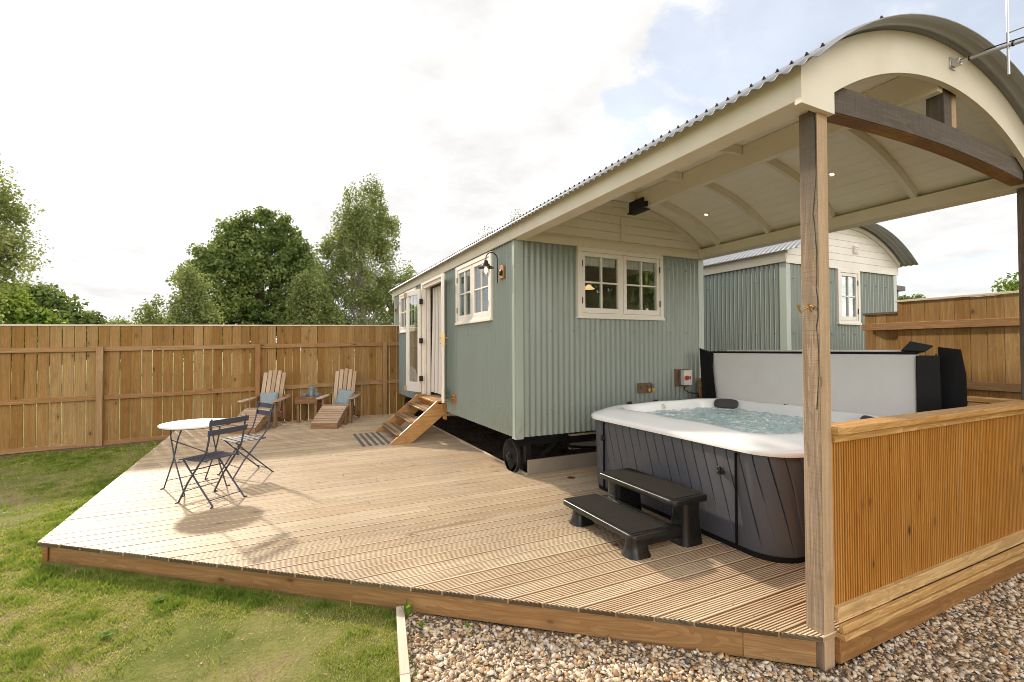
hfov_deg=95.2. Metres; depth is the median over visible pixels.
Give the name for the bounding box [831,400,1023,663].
ribbed half wall
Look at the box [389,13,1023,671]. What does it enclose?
shepherd hut
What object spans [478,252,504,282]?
wall lamp
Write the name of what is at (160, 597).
weed
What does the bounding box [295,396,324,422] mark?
side table
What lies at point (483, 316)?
window
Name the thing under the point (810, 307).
coat hook
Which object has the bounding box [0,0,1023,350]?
sky
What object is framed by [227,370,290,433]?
garden lounger
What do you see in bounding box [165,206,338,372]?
oak tree
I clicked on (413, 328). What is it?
window
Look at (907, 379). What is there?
spa cover
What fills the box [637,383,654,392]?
outdoor taps
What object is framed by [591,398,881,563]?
hot tub
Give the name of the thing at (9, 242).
birch tree
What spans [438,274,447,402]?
door
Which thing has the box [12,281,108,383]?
round bush tree
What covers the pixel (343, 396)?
cushion
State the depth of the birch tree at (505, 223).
23.45 m
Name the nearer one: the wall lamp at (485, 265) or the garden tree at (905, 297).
the wall lamp at (485, 265)
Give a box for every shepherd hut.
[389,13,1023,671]
[703,223,917,372]
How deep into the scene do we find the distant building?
30.03 m
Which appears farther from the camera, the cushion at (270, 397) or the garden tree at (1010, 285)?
the garden tree at (1010, 285)
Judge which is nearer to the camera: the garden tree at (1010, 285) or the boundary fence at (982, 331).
the boundary fence at (982, 331)
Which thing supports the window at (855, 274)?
in the shepherd hut at (752, 298)
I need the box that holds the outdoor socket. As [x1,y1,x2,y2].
[446,395,455,402]
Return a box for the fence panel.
[863,311,897,349]
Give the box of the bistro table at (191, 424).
[157,418,229,496]
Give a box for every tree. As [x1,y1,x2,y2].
[0,153,53,323]
[0,281,68,369]
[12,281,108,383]
[106,315,128,365]
[108,312,166,352]
[128,260,225,371]
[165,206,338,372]
[285,266,346,379]
[311,173,416,365]
[478,209,520,236]
[899,293,927,301]
[990,272,1018,295]
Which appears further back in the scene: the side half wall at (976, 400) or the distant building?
the distant building
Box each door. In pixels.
[404,289,421,391]
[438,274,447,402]
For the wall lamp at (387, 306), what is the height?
0.396 m
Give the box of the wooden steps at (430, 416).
[375,394,444,444]
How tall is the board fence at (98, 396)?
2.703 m
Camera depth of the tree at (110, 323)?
48.07 m
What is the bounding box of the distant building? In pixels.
[897,285,904,310]
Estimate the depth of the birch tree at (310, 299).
28.87 m
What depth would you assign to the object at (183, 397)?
17.90 m
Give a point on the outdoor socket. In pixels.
(453, 398)
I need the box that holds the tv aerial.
[949,0,1023,74]
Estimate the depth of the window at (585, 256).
6.47 m
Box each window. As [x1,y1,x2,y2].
[399,287,416,332]
[455,251,492,324]
[576,246,664,320]
[836,268,861,324]
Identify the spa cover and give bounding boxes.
[699,341,967,416]
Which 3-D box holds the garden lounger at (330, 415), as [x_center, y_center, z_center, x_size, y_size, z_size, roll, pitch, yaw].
[-3.797,1.200,10.164,0.840,1.164,1.502,0,-1,-1]
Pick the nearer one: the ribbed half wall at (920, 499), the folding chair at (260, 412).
the ribbed half wall at (920, 499)
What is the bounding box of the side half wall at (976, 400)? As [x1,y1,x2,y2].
[697,378,1020,405]
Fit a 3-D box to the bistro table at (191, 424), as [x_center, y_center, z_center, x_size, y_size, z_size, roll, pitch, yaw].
[-3.688,1.330,5.447,0.718,0.755,0.718,-1,-1,32]
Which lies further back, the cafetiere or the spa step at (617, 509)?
the cafetiere
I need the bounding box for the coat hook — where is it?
[796,304,813,312]
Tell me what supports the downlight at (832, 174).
attached to the shepherd hut at (577, 315)
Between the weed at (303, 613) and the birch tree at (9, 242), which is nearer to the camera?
the weed at (303, 613)
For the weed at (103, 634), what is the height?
0.028 m
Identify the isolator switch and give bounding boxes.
[674,369,698,397]
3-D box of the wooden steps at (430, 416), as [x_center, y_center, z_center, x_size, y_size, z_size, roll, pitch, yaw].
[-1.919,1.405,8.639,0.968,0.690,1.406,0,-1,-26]
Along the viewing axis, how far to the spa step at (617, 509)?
3.85 m
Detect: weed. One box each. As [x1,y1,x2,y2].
[97,631,114,637]
[153,595,166,601]
[295,611,307,616]
[399,600,413,616]
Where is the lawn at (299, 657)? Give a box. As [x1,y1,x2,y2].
[0,439,421,681]
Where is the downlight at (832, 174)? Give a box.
[828,172,836,176]
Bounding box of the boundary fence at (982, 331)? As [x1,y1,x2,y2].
[862,290,1020,402]
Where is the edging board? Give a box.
[396,606,410,681]
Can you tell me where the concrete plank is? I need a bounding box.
[527,451,596,474]
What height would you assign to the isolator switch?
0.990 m
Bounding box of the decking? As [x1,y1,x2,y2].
[37,413,1023,666]
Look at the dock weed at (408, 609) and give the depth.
3.08 m
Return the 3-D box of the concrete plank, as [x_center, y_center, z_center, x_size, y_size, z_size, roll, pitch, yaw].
[1.587,1.687,6.617,3.085,0.330,0.040,0,-1,-26]
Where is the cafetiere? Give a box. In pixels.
[308,386,315,396]
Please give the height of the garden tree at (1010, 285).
6.447 m
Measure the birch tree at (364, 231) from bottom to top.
14.967 m
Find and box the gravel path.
[393,572,1023,681]
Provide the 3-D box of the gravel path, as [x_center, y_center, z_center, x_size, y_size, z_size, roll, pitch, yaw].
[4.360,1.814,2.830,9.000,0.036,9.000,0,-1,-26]
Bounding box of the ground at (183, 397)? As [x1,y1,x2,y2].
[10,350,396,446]
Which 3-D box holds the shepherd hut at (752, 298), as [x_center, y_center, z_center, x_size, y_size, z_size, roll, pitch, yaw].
[4.476,-0.267,10.717,3.501,3.448,6.502,0,-1,-26]
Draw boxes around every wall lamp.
[384,300,396,315]
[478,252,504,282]
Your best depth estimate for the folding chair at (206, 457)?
4.92 m
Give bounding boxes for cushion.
[259,391,278,408]
[334,388,354,403]
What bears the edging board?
on the lawn at (299, 657)
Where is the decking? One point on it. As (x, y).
(433, 519)
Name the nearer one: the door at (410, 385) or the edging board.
the edging board
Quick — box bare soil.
[396,411,596,472]
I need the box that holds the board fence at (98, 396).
[0,324,448,454]
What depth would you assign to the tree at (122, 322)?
39.88 m
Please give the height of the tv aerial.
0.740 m
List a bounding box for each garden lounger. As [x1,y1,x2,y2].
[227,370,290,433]
[311,368,360,428]
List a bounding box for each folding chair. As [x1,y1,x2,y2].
[175,414,248,508]
[217,401,274,478]
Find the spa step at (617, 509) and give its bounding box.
[563,468,706,560]

